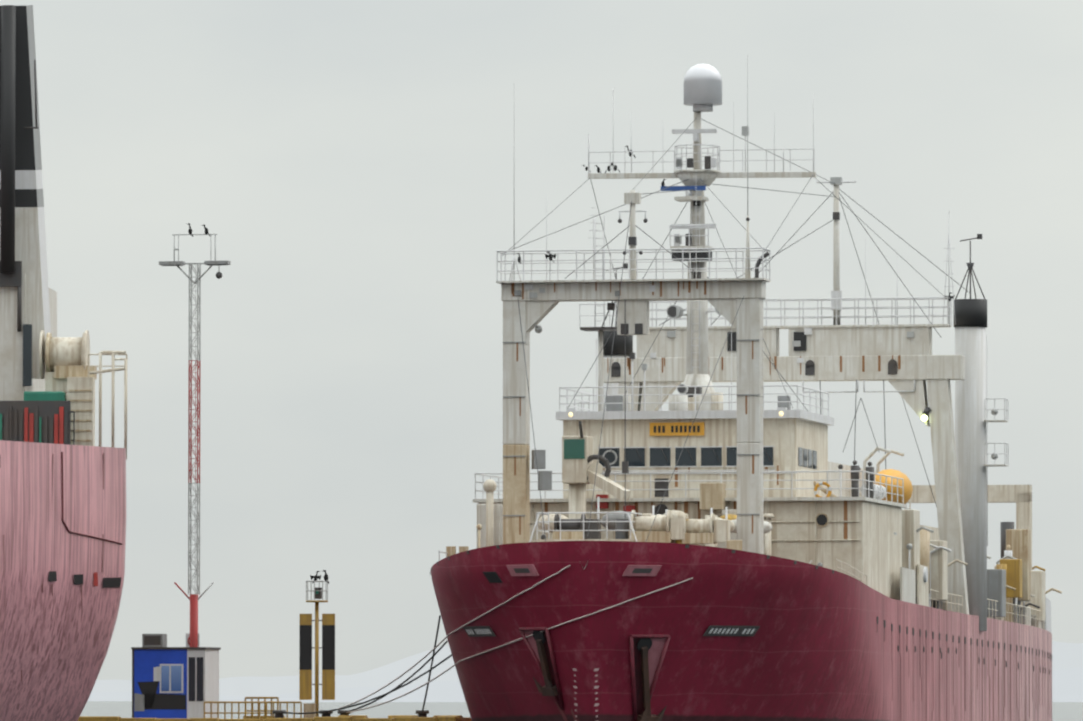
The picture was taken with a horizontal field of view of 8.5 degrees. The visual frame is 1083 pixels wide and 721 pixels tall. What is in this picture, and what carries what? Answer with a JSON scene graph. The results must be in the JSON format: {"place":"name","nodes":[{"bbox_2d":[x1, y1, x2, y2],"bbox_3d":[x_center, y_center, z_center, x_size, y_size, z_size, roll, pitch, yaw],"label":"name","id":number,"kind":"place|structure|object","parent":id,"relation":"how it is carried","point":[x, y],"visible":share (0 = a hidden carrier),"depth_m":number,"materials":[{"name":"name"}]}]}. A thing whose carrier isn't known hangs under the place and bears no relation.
{"place":"outdoors","nodes":[
{"label":"outdoors","id":0,"kind":"place"},
{"bbox_2d":[0,0,1082,679],"label":"sky","id":1,"kind":"structure","parent":0,"point":[361,170],"materials":[{"name":"grey"}]},
{"bbox_2d":[80,701,1082,720],"bbox_3d":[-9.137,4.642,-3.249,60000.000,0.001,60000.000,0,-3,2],"label":"sea water","id":2,"kind":"structure","parent":0,"point":[1067,711],"depth_m":3667.57,"materials":[{"name":"grey liquid"}]},
{"bbox_2d":[0,440,125,720],"bbox_3d":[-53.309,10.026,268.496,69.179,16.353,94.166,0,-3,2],"label":"ship hull","id":3,"kind":"object","parent":2,"relation":"on","point":[62,535],"visible":1,"depth_m":303.97,"materials":[{"name":"pink metal"}]},
{"bbox_2d":[0,5,127,458],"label":"second ship upperworks","id":4,"kind":"object","parent":3,"relation":"on","point":[35,407],"visible":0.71,"depth_m":315.26,"materials":[{"name":"white metal"}]},
{"bbox_2d":[39,330,126,444],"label":"ship deck gear","id":5,"kind":"object","parent":3,"relation":"on","point":[72,371],"visible":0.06,"depth_m":312.94,"materials":[{"name":"beige metal"}]},
{"bbox_2d":[78,697,471,720],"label":"concrete pier","id":6,"kind":"structure","parent":2,"relation":"in","point":[342,716],"depth_m":323.58,"materials":[{"name":"yellow paint"}]},
{"bbox_2d":[131,633,220,718],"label":"guard booth","id":7,"kind":"object","parent":6,"relation":"on","point":[175,682],"visible":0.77,"depth_m":326.69,"materials":[{"name":"blue paint"}]},
{"bbox_2d":[159,223,230,646],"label":"light mast","id":8,"kind":"object","parent":6,"relation":"on","point":[193,598],"visible":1,"depth_m":328.90,"materials":[{"name":"white metal"}]},
{"bbox_2d":[299,570,334,717],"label":"beacon","id":9,"kind":"object","parent":6,"relation":"on","point":[328,656],"visible":1,"depth_m":324.29,"materials":[{"name":"yellow paint"}]},
{"bbox_2d":[219,695,1082,701],"bbox_3d":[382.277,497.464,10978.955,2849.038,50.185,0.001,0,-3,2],"label":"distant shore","id":10,"kind":"structure","parent":2,"relation":"in","point":[1074,698],"depth_m":10995.97,"materials":[{"name":"white"}]},
{"bbox_2d":[430,541,1051,720],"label":"ship hull","id":11,"kind":"object","parent":2,"relation":"on","point":[815,647],"visible":0.92,"depth_m":302.69,"materials":[{"name":"red metal"}]},
{"bbox_2d":[282,565,692,713],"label":"mooring lines","id":12,"kind":"object","parent":11,"relation":"attached to","point":[399,686],"visible":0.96,"depth_m":312.34,"materials":[{"name":"fabric"}]},
{"bbox_2d":[473,55,1008,630],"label":"ship superstructure","id":13,"kind":"object","parent":11,"relation":"on","point":[723,447],"visible":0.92,"depth_m":318.97,"materials":[{"name":"white metal"}]},
{"bbox_2d":[502,113,969,541],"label":"rigging cables","id":14,"kind":"object","parent":13,"relation":"attached to","point":[633,241],"visible":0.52,"depth_m":322.22,"materials":[{"name":"grey metal"}]},
{"bbox_2d":[476,156,1061,627],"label":"small trawler fittings","id":15,"kind":"object","parent":13,"relation":"attached to","point":[620,402],"visible":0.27,"depth_m":320.18,"materials":[{"name":"grey metal"}]},
{"bbox_2d":[516,146,954,302],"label":"birds","id":16,"kind":"object","parent":15,"relation":"on","point":[550,256],"visible":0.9,"depth_m":324.23,"materials":[{"name":"black"}]},
{"bbox_2d":[430,544,1051,720],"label":"hull fittings","id":17,"kind":"object","parent":11,"relation":"attached to","point":[647,653],"visible":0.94,"depth_m":299.96,"materials":[{"name":"metal"}]},
{"bbox_2d":[439,421,1045,620],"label":"deck machinery","id":18,"kind":"object","parent":11,"relation":"on","point":[579,466],"visible":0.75,"depth_m":314.04,"materials":[{"name":"beige metal"}]},
{"bbox_2d":[530,447,1044,629],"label":"deck equipment","id":19,"kind":"object","parent":11,"relation":"on","point":[1020,496],"visible":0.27,"depth_m":331.88,"materials":[{"name":"beige metal"}]},
{"bbox_2d":[88,667,1082,700],"bbox_3d":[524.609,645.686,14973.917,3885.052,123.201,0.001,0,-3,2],"label":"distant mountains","id":20,"kind":"structure","parent":0,"point":[1067,682],"depth_m":14995.18,"materials":[{"name":"grey"}]},
{"bbox_2d":[92,641,1082,695],"bbox_3d":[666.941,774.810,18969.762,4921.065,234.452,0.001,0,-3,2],"label":"distant mountains","id":21,"kind":"structure","parent":0,"point":[1066,655],"depth_m":18999.92,"materials":[{"name":"grey snow"}]}
]}

